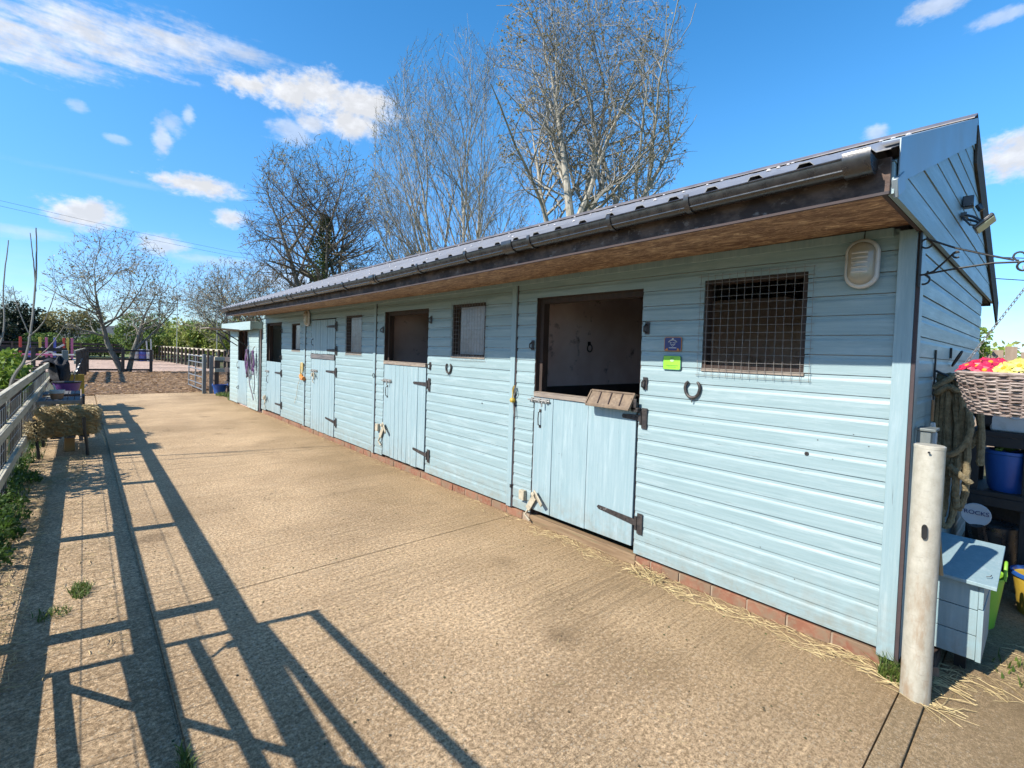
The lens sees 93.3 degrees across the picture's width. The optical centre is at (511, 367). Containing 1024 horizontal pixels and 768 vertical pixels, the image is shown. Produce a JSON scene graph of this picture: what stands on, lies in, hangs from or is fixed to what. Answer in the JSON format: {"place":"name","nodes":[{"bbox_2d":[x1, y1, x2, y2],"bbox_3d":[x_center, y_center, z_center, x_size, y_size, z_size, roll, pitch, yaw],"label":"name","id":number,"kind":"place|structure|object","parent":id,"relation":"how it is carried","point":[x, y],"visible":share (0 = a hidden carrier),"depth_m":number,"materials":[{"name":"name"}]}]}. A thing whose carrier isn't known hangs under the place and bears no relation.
{"place":"outdoors","nodes":[
{"label":"outdoors","id":0,"kind":"place"},
{"bbox_2d":[56,395,96,405],"bbox_3d":[-11.237,0.853,12.428,0.785,0.060,3.000,0,2,-42],"label":"yard end","id":1,"kind":"object","parent":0,"point":[90,399],"visible":0.29,"depth_m":12.38,"materials":[{"name":"concrete"}]},
{"bbox_2d":[0,405,186,767],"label":"yard apron","id":2,"kind":"object","parent":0,"point":[66,712],"visible":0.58,"depth_m":2.48,"materials":[{"name":"concrete"}]},
{"bbox_2d":[36,389,82,441],"bbox_3d":[-7.320,0.751,7.855,0.520,0.660,1.820,0,2,-42],"label":"slatted table","id":3,"kind":"object","parent":2,"relation":"on","point":[44,400],"visible":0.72,"depth_m":7.34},
{"bbox_2d":[49,385,64,398],"bbox_3d":[-6.944,0.365,7.375,0.184,0.220,0.184,0,2,-42],"label":"feed pot","id":4,"kind":"object","parent":3,"relation":"on","point":[55,393],"visible":1,"depth_m":7.32,"materials":[{"name":"white plastic"}]},
{"bbox_2d":[32,417,89,459],"bbox_3d":[-6.258,0.895,6.730,0.552,0.513,1.122,0,2,-42],"label":"garden bench","id":5,"kind":"object","parent":2,"relation":"on","point":[84,435],"visible":0.49,"depth_m":6.46,"materials":[{"name":"metal"}]},
{"bbox_2d":[22,403,105,444],"bbox_3d":[-6.042,0.791,6.520,0.858,0.567,0.806,0,2,-42],"label":"straw bale","id":6,"kind":"object","parent":5,"relation":"on","point":[60,420],"visible":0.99,"depth_m":6.41},
{"bbox_2d":[51,394,84,406],"bbox_3d":[-8.622,0.762,9.390,0.480,0.460,0.500,0,2,-42],"label":"crate stand","id":7,"kind":"object","parent":2,"relation":"on","point":[83,395],"visible":0.23,"depth_m":9.35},
{"bbox_2d":[51,381,81,395],"bbox_3d":[-8.626,0.400,9.365,0.440,0.265,0.438,0,2,-42],"label":"trug","id":8,"kind":"object","parent":7,"relation":"on","point":[69,386],"visible":0.71,"depth_m":9.26,"materials":[{"name":"plastic"}]},
{"bbox_2d":[64,436,74,451],"bbox_3d":[-6.150,1.045,6.716,0.110,0.220,0.100,0,2,-42],"label":"wooden stump","id":9,"kind":"object","parent":2,"relation":"on","point":[69,444],"visible":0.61,"depth_m":6.68,"materials":[{"name":"brown wood"}]},
{"bbox_2d":[61,374,83,404],"bbox_3d":[-9.975,0.524,10.952,0.420,0.750,0.050,0,2,-42],"label":"yellow board","id":10,"kind":"object","parent":2,"relation":"on","point":[79,377],"visible":0.28,"depth_m":11.01,"materials":[{"name":"paint"}]},
{"bbox_2d":[81,433,853,767],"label":"grit","id":11,"kind":"object","parent":2,"relation":"on","point":[435,637],"visible":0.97,"depth_m":2.53,"materials":[{"name":"stone"}]},
{"bbox_2d":[15,353,215,358],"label":"grass","id":12,"kind":"structure","parent":0,"point":[109,356],"depth_m":44.92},
{"bbox_2d":[0,317,23,346],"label":"evergreen tree","id":13,"kind":"object","parent":12,"relation":"on","point":[10,334],"visible":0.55,"depth_m":38.13,"materials":[{"name":"green plant"}]},
{"bbox_2d":[0,285,36,318],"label":"bare tree","id":14,"kind":"object","parent":12,"relation":"on","point":[11,298],"visible":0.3,"depth_m":42.87,"materials":[{"name":"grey plant"}]},
{"bbox_2d":[9,332,44,355],"bbox_3d":[-39.718,-1.899,39.324,2.591,2.019,2.498,1,2,-16],"label":"hedge bush","id":15,"kind":"object","parent":12,"relation":"on","point":[26,339],"visible":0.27,"depth_m":39.41,"materials":[{"name":"green plant"}]},
{"bbox_2d":[0,300,55,352],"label":"evergreen tree","id":16,"kind":"object","parent":12,"relation":"on","point":[12,315],"visible":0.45,"depth_m":41.13,"materials":[{"name":"green plant"}]},
{"bbox_2d":[38,332,75,353],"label":"hedge bush","id":17,"kind":"object","parent":12,"relation":"on","point":[58,339],"visible":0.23,"depth_m":40.58,"materials":[{"name":"green plant"}]},
{"bbox_2d":[27,307,107,353],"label":"olive bush","id":18,"kind":"object","parent":12,"relation":"on","point":[50,321],"visible":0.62,"depth_m":42.85,"materials":[{"name":"green plant"}]},
{"bbox_2d":[72,332,102,355],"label":"hedge bush","id":19,"kind":"object","parent":12,"relation":"on","point":[84,339],"visible":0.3,"depth_m":42.28,"materials":[{"name":"green plant"}]},
{"bbox_2d":[86,331,114,357],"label":"hedge bush","id":20,"kind":"object","parent":12,"relation":"on","point":[99,354],"visible":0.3,"depth_m":42.63,"materials":[{"name":"green plant"}]},
{"bbox_2d":[96,333,127,357],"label":"hedge bush","id":21,"kind":"object","parent":12,"relation":"on","point":[116,342],"visible":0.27,"depth_m":42.89,"materials":[{"name":"green plant"}]},
{"bbox_2d":[143,312,176,336],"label":"hedge bush","id":22,"kind":"object","parent":12,"relation":"on","point":[161,331],"visible":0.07,"depth_m":48.98,"materials":[{"name":"green plant"}]},
{"bbox_2d":[25,358,208,371],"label":"arena sand","id":23,"kind":"structure","parent":0,"point":[157,366],"depth_m":30.48,"materials":[{"name":"sand"}]},
{"bbox_2d":[112,311,163,354],"bbox_3d":[-30.636,-2.631,39.902,2.874,4.029,3.212,2,2,18],"label":"dark bush","id":24,"kind":"object","parent":23,"relation":"on","point":[119,332],"visible":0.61,"depth_m":39.42,"materials":[{"name":"green plant"}]},
{"bbox_2d":[84,371,225,395],"bbox_3d":[-13.003,0.513,21.028,9.400,0.040,13.400,0,2,-42],"label":"woodchip bed","id":25,"kind":"object","parent":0,"point":[147,382],"visible":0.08,"depth_m":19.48,"materials":[{"name":"brown wood"}]},
{"bbox_2d":[74,348,88,374],"bbox_3d":[-17.680,-0.156,19.890,0.173,1.236,7.617,0,2,-39],"label":"rail fence","id":26,"kind":"object","parent":25,"relation":"on","point":[83,354],"visible":0.86,"depth_m":18.88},
{"bbox_2d":[39,226,182,371],"bbox_3d":[-19.153,-3.255,23.397,5.535,7.121,5.509,3,2,22],"label":"bare tree","id":27,"kind":"object","parent":25,"relation":"on","point":[109,347],"visible":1,"depth_m":23.10,"materials":[{"name":"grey plant"}]},
{"bbox_2d":[85,348,152,371],"bbox_3d":[-19.091,-0.307,23.506,2.581,1.220,0.173,0,2,-37],"label":"rail fence","id":28,"kind":"object","parent":25,"relation":"on","point":[123,359],"visible":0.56,"depth_m":23.54,"materials":[{"name":"wood"}]},
{"bbox_2d":[213,357,224,383],"bbox_3d":[-8.795,0.235,16.939,0.182,1.200,2.977,3,2,40],"label":"rail fence","id":29,"kind":"object","parent":25,"relation":"on","point":[216,368],"visible":0.38,"depth_m":15.85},
{"bbox_2d":[201,256,313,333],"bbox_3d":[-13.092,-2.715,25.766,6.144,6.253,6.167,0,2,-42],"label":"bare tree","id":30,"kind":"object","parent":25,"relation":"on","point":[248,294],"visible":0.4,"depth_m":24.35,"materials":[{"name":"brown plant"}]},
{"bbox_2d":[2,201,345,266],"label":"power line","id":31,"kind":"object","parent":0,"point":[134,231],"visible":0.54,"depth_m":46.25,"materials":[{"name":"black plastic"}]},
{"bbox_2d":[0,359,985,666],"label":"soil","id":32,"kind":"structure","parent":0,"point":[228,397],"depth_m":14.47,"materials":[{"name":"soil"}]},
{"bbox_2d":[0,347,36,393],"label":"laurel","id":33,"kind":"object","parent":32,"relation":"on","point":[8,361],"visible":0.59,"depth_m":6.89,"materials":[{"name":"green plant"}]},
{"bbox_2d":[0,435,47,566],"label":"weeds","id":34,"kind":"object","parent":32,"relation":"on","point":[8,502],"visible":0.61,"depth_m":4.32,"materials":[{"name":"green plant"}]},
{"bbox_2d":[0,362,50,497],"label":"rail fence","id":35,"kind":"object","parent":32,"relation":"on","point":[12,426],"visible":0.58,"depth_m":5.69,"materials":[{"name":"wood"}]},
{"bbox_2d":[40,356,74,384],"bbox_3d":[-9.847,0.112,10.501,0.530,0.764,1.273,0,2,-42],"label":"black rug","id":36,"kind":"object","parent":35,"relation":"hanging from","point":[59,369],"visible":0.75,"depth_m":10.14,"materials":[{"name":"fabric"}]},
{"bbox_2d":[0,347,66,370],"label":"rail fence","id":37,"kind":"object","parent":32,"relation":"on","point":[33,350],"visible":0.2,"depth_m":19.17,"materials":[{"name":"wood"}]},
{"bbox_2d":[0,341,129,356],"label":"arena fence","id":38,"kind":"object","parent":32,"relation":"on","point":[23,342],"visible":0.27,"depth_m":40.13,"materials":[{"name":"wood"}]},
{"bbox_2d":[95,396,188,767],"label":"joint","id":39,"kind":"object","parent":32,"relation":"on","point":[174,711],"visible":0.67,"depth_m":2.60,"materials":[{"name":"concrete"}]},
{"bbox_2d":[157,332,185,357],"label":"hedge bush","id":40,"kind":"object","parent":32,"relation":"on","point":[166,340],"visible":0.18,"depth_m":41.39,"materials":[{"name":"green plant"}]},
{"bbox_2d":[164,325,202,359],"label":"hedge bush","id":41,"kind":"object","parent":32,"relation":"on","point":[180,342],"visible":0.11,"depth_m":41.75,"materials":[{"name":"green plant"}]},
{"bbox_2d":[162,317,215,359],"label":"hedge bush","id":42,"kind":"object","parent":32,"relation":"on","point":[183,337],"visible":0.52,"depth_m":40.46,"materials":[{"name":"green plant"}]},
{"bbox_2d":[153,346,226,368],"bbox_3d":[-24.351,-0.880,35.327,22.904,1.281,0.163,4,3,44],"label":"arena fence","id":43,"kind":"object","parent":32,"relation":"on","point":[194,349],"visible":0.58,"depth_m":33.73,"materials":[{"name":"wood"}]},
{"bbox_2d":[185,319,220,355],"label":"hedge bush","id":44,"kind":"object","parent":32,"relation":"on","point":[197,336],"visible":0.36,"depth_m":41.12,"materials":[{"name":"green plant"}]},
{"bbox_2d":[199,331,229,361],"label":"hedge bush","id":45,"kind":"object","parent":32,"relation":"on","point":[213,346],"visible":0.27,"depth_m":40.63,"materials":[{"name":"green plant"}]},
{"bbox_2d":[224,354,229,392],"bbox_3d":[-8.253,0.279,14.530,0.183,1.300,2.616,0,2,-42],"label":"rail fence","id":46,"kind":"object","parent":32,"relation":"on","point":[227,367],"visible":0.26,"depth_m":15.39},
{"bbox_2d":[171,256,283,353],"bbox_3d":[-22.517,-4.548,38.819,8.412,8.498,8.174,0,2,-42],"label":"bare tree","id":47,"kind":"object","parent":32,"relation":"on","point":[203,315],"visible":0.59,"depth_m":37.33,"materials":[{"name":"brown plant"}]},
{"bbox_2d":[235,133,399,288],"bbox_3d":[-10.226,-6.065,25.831,8.178,13.051,8.176,0,2,-42],"label":"bare tree","id":48,"kind":"object","parent":32,"relation":"on","point":[289,252],"visible":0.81,"depth_m":24.70,"materials":[{"name":"brown plant"}]},
{"bbox_2d":[304,213,338,283],"bbox_3d":[-10.242,-4.647,25.876,1.916,7.177,1.988,0,2,-42],"label":"ivy","id":49,"kind":"object","parent":48,"relation":"attached to","point":[321,253],"visible":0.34,"depth_m":25.68,"materials":[{"name":"green plant"}]},
{"bbox_2d":[219,113,998,664],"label":"stable block","id":50,"kind":"structure","parent":32,"relation":"on","point":[767,473],"depth_m":3.27,"materials":[{"name":"paint"}]},
{"bbox_2d":[263,361,281,413],"bbox_3d":[-5.105,0.409,10.284,0.104,1.073,1.255,0,2,-42],"label":"stable door","id":51,"kind":"structure","parent":50,"relation":"in","point":[273,371],"depth_m":10.26,"materials":[{"name":"paint"}]},
{"bbox_2d":[291,323,300,351],"bbox_3d":[-4.099,-0.576,9.243,0.079,0.535,0.485,0,2,-42],"label":"window","id":52,"kind":"structure","parent":50,"relation":"in","point":[296,343],"depth_m":9.32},
{"bbox_2d":[294,362,305,402],"bbox_3d":[-3.970,0.292,8.989,0.090,0.798,0.549,0,2,-42],"label":"string bundle","id":53,"kind":"object","parent":50,"relation":"hanging from","point":[302,377],"visible":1,"depth_m":8.86,"materials":[{"name":"fabric"}]},
{"bbox_2d":[303,310,309,325],"bbox_3d":[-3.681,-0.933,8.639,0.087,0.378,0.172,0,2,-42],"label":"bulkhead lamp","id":54,"kind":"object","parent":50,"relation":"attached to","point":[306,317],"visible":0.94,"depth_m":8.60,"materials":[{"name":"white plastic"}]},
{"bbox_2d":[310,358,336,436],"bbox_3d":[-3.206,0.484,8.156,0.104,1.248,1.191,0,2,-42],"label":"stable door","id":55,"kind":"structure","parent":50,"relation":"in","point":[323,372],"depth_m":8.15,"materials":[{"name":"paint"}]},
{"bbox_2d":[311,319,336,354],"bbox_3d":[-3.171,-0.517,8.144,0.071,0.585,1.155,0,2,-42],"label":"stable door","id":56,"kind":"structure","parent":50,"relation":"in","point":[323,341],"depth_m":8.13,"materials":[{"name":"paint"}]},
{"bbox_2d":[344,314,363,355],"bbox_3d":[-2.359,-0.495,7.283,0.091,0.643,0.624,0,2,-42],"label":"window","id":57,"kind":"structure","parent":50,"relation":"in","point":[353,339],"depth_m":7.32,"materials":[{"name":"glass"}]},
{"bbox_2d":[375,361,429,469],"bbox_3d":[-1.408,0.564,6.152,0.120,1.278,1.345,0,2,-42],"label":"stable door","id":58,"kind":"structure","parent":50,"relation":"in","point":[406,384],"depth_m":6.09,"materials":[{"name":"paint"}]},
{"bbox_2d":[449,299,487,361],"bbox_3d":[-0.444,-0.394,5.138,0.091,0.647,0.659,0,2,-42],"label":"window","id":59,"kind":"structure","parent":50,"relation":"in","point":[473,318],"depth_m":5.15,"materials":[{"name":"metal"}]},
{"bbox_2d":[510,385,515,415],"bbox_3d":[0.006,0.310,4.538,0.052,0.293,0.062,1,2,-19],"label":"baler twine","id":60,"kind":"object","parent":50,"relation":"attached to","point":[512,399],"visible":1,"depth_m":4.52,"materials":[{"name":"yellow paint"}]},
{"bbox_2d":[519,391,647,545],"bbox_3d":[0.525,0.824,3.986,0.120,1.179,1.300,0,2,-42],"label":"stable door","id":61,"kind":"structure","parent":50,"relation":"in","point":[585,457],"depth_m":3.92,"materials":[{"name":"paint"}]},
{"bbox_2d":[585,389,640,411],"bbox_3d":[0.769,0.245,3.667,0.137,0.134,0.451,0,2,-42],"label":"door feeder","id":62,"kind":"object","parent":61,"relation":"attached to","point":[626,401],"depth_m":3.64,"materials":[{"name":"brown wood"}]},
{"bbox_2d":[663,355,680,369],"bbox_3d":[1.105,-0.035,3.341,0.008,0.099,0.135,0,2,-42],"label":"sign","id":63,"kind":"object","parent":50,"relation":"attached to","point":[671,362],"visible":1,"depth_m":3.34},
{"bbox_2d":[664,337,681,350],"bbox_3d":[1.110,-0.163,3.335,0.010,0.098,0.130,0,2,-42],"label":"sign","id":64,"kind":"object","parent":50,"relation":"attached to","point":[672,343],"visible":1,"depth_m":3.33,"materials":[{"name":"purple paint"}]},
{"bbox_2d":[684,381,700,402],"bbox_3d":[1.203,0.160,3.227,0.022,0.144,0.126,0,2,-42],"label":"horseshoe","id":65,"kind":"object","parent":50,"relation":"attached to","point":[694,396],"visible":1,"depth_m":3.22,"materials":[{"name":"black metal"}]},
{"bbox_2d":[695,265,815,382],"bbox_3d":[1.484,-0.266,2.976,0.091,0.670,0.690,0,2,-42],"label":"window","id":66,"kind":"structure","parent":50,"relation":"in","point":[706,366],"depth_m":2.95,"materials":[{"name":"metal"}]},
{"bbox_2d":[844,230,880,288],"bbox_3d":[1.803,-0.575,2.493,0.086,0.328,0.150,0,2,-42],"label":"bulkhead lamp","id":67,"kind":"object","parent":50,"relation":"attached to","point":[862,263],"visible":1,"depth_m":2.47,"materials":[{"name":"white plastic"}]},
{"bbox_2d":[916,426,939,443],"bbox_3d":[2.103,0.405,2.448,0.120,0.205,0.075,0,2,-42],"label":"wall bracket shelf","id":68,"kind":"object","parent":50,"relation":"attached to","point":[924,434],"depth_m":2.42,"materials":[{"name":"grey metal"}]},
{"bbox_2d":[930,400,937,443],"bbox_3d":[2.344,0.369,2.689,0.087,0.382,0.030,0,2,-42],"label":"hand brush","id":69,"kind":"object","parent":50,"relation":"hanging from","point":[935,435],"visible":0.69,"depth_m":2.67,"materials":[{"name":"blue wood"}]},
{"bbox_2d":[932,372,985,528],"bbox_3d":[2.541,0.481,2.766,0.193,0.912,0.238,0,2,-42],"label":"rope coil","id":70,"kind":"object","parent":50,"relation":"hanging from","point":[954,419],"visible":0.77,"depth_m":2.74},
{"bbox_2d":[917,233,1023,286],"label":"basket bracket","id":71,"kind":"object","parent":50,"relation":"attached to","point":[927,273],"visible":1,"depth_m":2.26,"materials":[{"name":"metal"}]},
{"bbox_2d":[954,265,1023,417],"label":"hanging basket","id":72,"kind":"object","parent":71,"relation":"hanging from","point":[1000,394],"visible":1,"depth_m":2.04,"materials":[{"name":"wicker"}]},
{"bbox_2d":[955,357,999,371],"bbox_3d":[2.095,-0.007,2.155,0.152,0.086,0.180,2,2,-5],"label":"primrose","id":73,"kind":"object","parent":72,"relation":"in","point":[983,364],"visible":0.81,"depth_m":2.13,"materials":[{"name":"pink plant"}]},
{"bbox_2d":[992,358,1023,372],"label":"primrose","id":74,"kind":"object","parent":72,"relation":"in","point":[1016,365],"visible":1,"depth_m":2.00,"materials":[{"name":"yellow plant"}]},
{"bbox_2d":[960,195,996,233],"bbox_3d":[2.906,-0.964,3.009,0.191,0.225,0.153,0,2,-42],"label":"floodlight","id":75,"kind":"object","parent":50,"relation":"attached to","point":[983,224],"visible":1,"depth_m":3.00,"materials":[{"name":"black plastic"}]},
{"bbox_2d":[864,659,940,767],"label":"kerb","id":76,"kind":"structure","parent":32,"relation":"on","point":[893,743],"depth_m":2.02,"materials":[{"name":"concrete"}]},
{"bbox_2d":[899,443,946,708],"bbox_3d":[1.914,0.967,2.255,0.132,1.225,0.117,0,2,-42],"label":"gate post","id":77,"kind":"object","parent":76,"relation":"on","point":[923,555],"visible":0.95,"depth_m":2.21,"materials":[{"name":"metal"}]},
{"bbox_2d":[933,543,943,666],"bbox_3d":[2.188,1.001,2.502,0.200,1.167,0.092,0,2,-42],"label":"broom","id":78,"kind":"object","parent":76,"relation":"on","point":[936,656],"visible":0.16,"depth_m":2.44,"materials":[{"name":"brown wood"}]},
{"bbox_2d":[979,327,993,358],"bbox_3d":[7.642,0.352,8.155,1.296,2.456,0.611,0,2,-42],"label":"leafy tree","id":79,"kind":"object","parent":32,"relation":"on","point":[984,347],"visible":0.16,"depth_m":7.99,"materials":[{"name":"green plant"}]},
{"bbox_2d":[95,391,899,767],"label":"yard floor","id":80,"kind":"structure","parent":0,"point":[269,707],"depth_m":2.64,"materials":[{"name":"concrete"}]},
{"bbox_2d":[202,354,205,393],"bbox_3d":[-9.357,0.214,14.691,0.090,1.250,0.090,0,2,-42],"label":"gateway post","id":81,"kind":"object","parent":80,"relation":"on","point":[204,374],"visible":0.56,"depth_m":14.66,"materials":[{"name":"grey wood"}]},
{"bbox_2d":[188,354,201,389],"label":"yard gate","id":82,"kind":"structure","parent":81,"relation":"attached to","point":[189,367],"depth_m":15.93,"materials":[{"name":"metal"}]},
{"bbox_2d":[209,356,212,393],"bbox_3d":[-9.224,0.234,14.811,0.090,1.210,0.090,0,2,-42],"label":"gateway post","id":83,"kind":"object","parent":80,"relation":"on","point":[210,374],"visible":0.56,"depth_m":14.78,"materials":[{"name":"grey wood"}]},
{"bbox_2d":[212,383,227,393],"bbox_3d":[-8.951,0.638,14.790,0.421,0.322,0.394,0,2,-42],"label":"trug","id":84,"kind":"object","parent":80,"relation":"on","point":[218,388],"visible":0.78,"depth_m":14.66,"materials":[{"name":"blue plastic"}]},
{"bbox_2d":[200,321,281,411],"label":"tack shed","id":85,"kind":"structure","parent":80,"relation":"on","point":[244,336],"depth_m":11.82,"materials":[{"name":"paint"}]},
{"bbox_2d":[236,360,246,405],"bbox_3d":[-6.708,0.363,11.990,0.072,1.070,0.906,0,2,-42],"label":"shed door","id":86,"kind":"structure","parent":85,"relation":"in","point":[242,380],"depth_m":11.97,"materials":[{"name":"paint"}]},
{"bbox_2d":[245,345,253,399],"bbox_3d":[-6.086,0.103,11.209,0.092,1.254,0.656,0,2,-42],"label":"head collar","id":87,"kind":"object","parent":85,"relation":"hanging from","point":[247,363],"visible":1,"depth_m":11.30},
{"bbox_2d":[250,346,254,393],"bbox_3d":[-5.885,0.054,10.983,0.092,1.090,0.253,0,2,-42],"label":"head collar","id":88,"kind":"object","parent":85,"relation":"hanging from","point":[252,361],"visible":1,"depth_m":10.94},
{"bbox_2d":[28,391,1023,767],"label":"grass tufts","id":89,"kind":"object","parent":80,"relation":"on","point":[892,671],"visible":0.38,"depth_m":2.44,"materials":[{"name":"plant"}]},
{"bbox_2d":[0,0,1023,356],"label":"sky","id":90,"kind":"structure","parent":0,"point":[153,116],"materials":[{"name":"blue"}]},
{"bbox_2d":[55,326,1004,357],"bbox_3d":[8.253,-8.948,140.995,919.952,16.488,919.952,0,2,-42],"label":"hills","id":91,"kind":"structure","parent":0,"point":[109,329],"depth_m":337.19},
{"bbox_2d":[902,571,1023,767],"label":"pavement","id":92,"kind":"structure","parent":0,"point":[994,738],"depth_m":2.18,"materials":[{"name":"concrete"}]},
{"bbox_2d":[0,419,1023,745],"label":"straw litter","id":93,"kind":"object","parent":92,"relation":"on","point":[814,649],"visible":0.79,"depth_m":2.84,"materials":[{"name":"plant"}]},
{"bbox_2d":[934,532,1005,668],"bbox_3d":[2.416,1.285,2.622,0.560,0.606,0.315,0,2,-42],"label":"storage box","id":94,"kind":"object","parent":92,"relation":"on","point":[968,581],"visible":0.7,"depth_m":2.48,"materials":[{"name":"paint"}]},
{"bbox_2d":[960,503,1018,570],"bbox_3d":[3.445,1.272,3.481,0.538,0.646,0.294,0,2,-42],"label":"black bin","id":95,"kind":"object","parent":92,"relation":"on","point":[982,523],"visible":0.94,"depth_m":3.42,"materials":[{"name":"plastic"}]},
{"bbox_2d":[965,425,1023,564],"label":"storage rack","id":96,"kind":"object","parent":92,"relation":"on","point":[1004,506],"visible":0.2,"depth_m":3.43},
{"bbox_2d":[973,413,992,429],"bbox_3d":[3.545,0.332,3.589,0.440,0.281,0.164,0,2,-42],"label":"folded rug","id":97,"kind":"object","parent":96,"relation":"on","point":[988,420],"visible":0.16,"depth_m":3.46,"materials":[{"name":"black fabric"}]},
{"bbox_2d":[985,446,1023,493],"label":"blue tub","id":98,"kind":"object","parent":96,"relation":"on","point":[1004,469],"visible":0.8,"depth_m":3.42,"materials":[{"name":"plastic"}]},
{"bbox_2d":[990,416,1023,433],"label":"storage tub","id":99,"kind":"object","parent":96,"relation":"on","point":[1010,424],"visible":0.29,"depth_m":3.41,"materials":[{"name":"white plastic"}]},
{"bbox_2d":[988,561,1007,628],"bbox_3d":[2.831,1.368,3.011,0.344,0.442,0.345,0,2,-42],"label":"trug","id":100,"kind":"object","parent":92,"relation":"on","point":[995,597],"visible":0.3,"depth_m":2.87,"materials":[{"name":"plastic"}]},
{"bbox_2d":[1010,565,1023,614],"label":"yellow bucket","id":101,"kind":"object","parent":92,"relation":"on","point":[1017,571],"visible":0.87,"depth_m":3.09,"materials":[{"name":"plastic"}]},
{"bbox_3d":[-5.717,0.707,4.888,0.894,1.129,1.925,0,2,-42],"label":"laurel","id":102,"kind":"object","parent":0,"visible":0},
{"bbox_2d":[0,228,63,414],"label":"sapling","id":103,"kind":"object","parent":102,"relation":"on","point":[12,379],"visible":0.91,"depth_m":5.78,"materials":[{"name":"plant"}]},
{"label":"ground","id":104,"kind":"structure","parent":0,"visible":0},
{"bbox_2d":[326,244,403,277],"bbox_3d":[-6.828,-3.072,26.823,7.034,7.298,6.142,0,2,-42],"label":"bare tree","id":105,"kind":"object","parent":104,"relation":"on","point":[369,259],"visible":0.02,"depth_m":26.18,"materials":[{"name":"brown plant"}]},
{"bbox_2d":[363,16,533,263],"bbox_3d":[-3.247,-8.564,25.594,8.876,18.591,8.596,2,2,7],"label":"bare tree","id":106,"kind":"object","parent":104,"relation":"on","point":[466,193],"visible":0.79,"depth_m":24.65,"materials":[{"name":"grey plant"}]},
{"bbox_2d":[472,0,696,225],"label":"bare tree","id":107,"kind":"object","parent":104,"relation":"on","point":[555,133],"visible":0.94,"depth_m":20.20,"materials":[{"name":"grey plant"}]},
{"bbox_2d":[974,346,1023,446],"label":"board fence","id":108,"kind":"object","parent":104,"relation":"on","point":[1010,353],"visible":0.03,"depth_m":8.39,"materials":[{"name":"wood"}]},
{"bbox_2d":[988,340,1023,358],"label":"hedge bush","id":109,"kind":"object","parent":104,"relation":"on","point":[994,344],"visible":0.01,"depth_m":14.36,"materials":[{"name":"green plant"}]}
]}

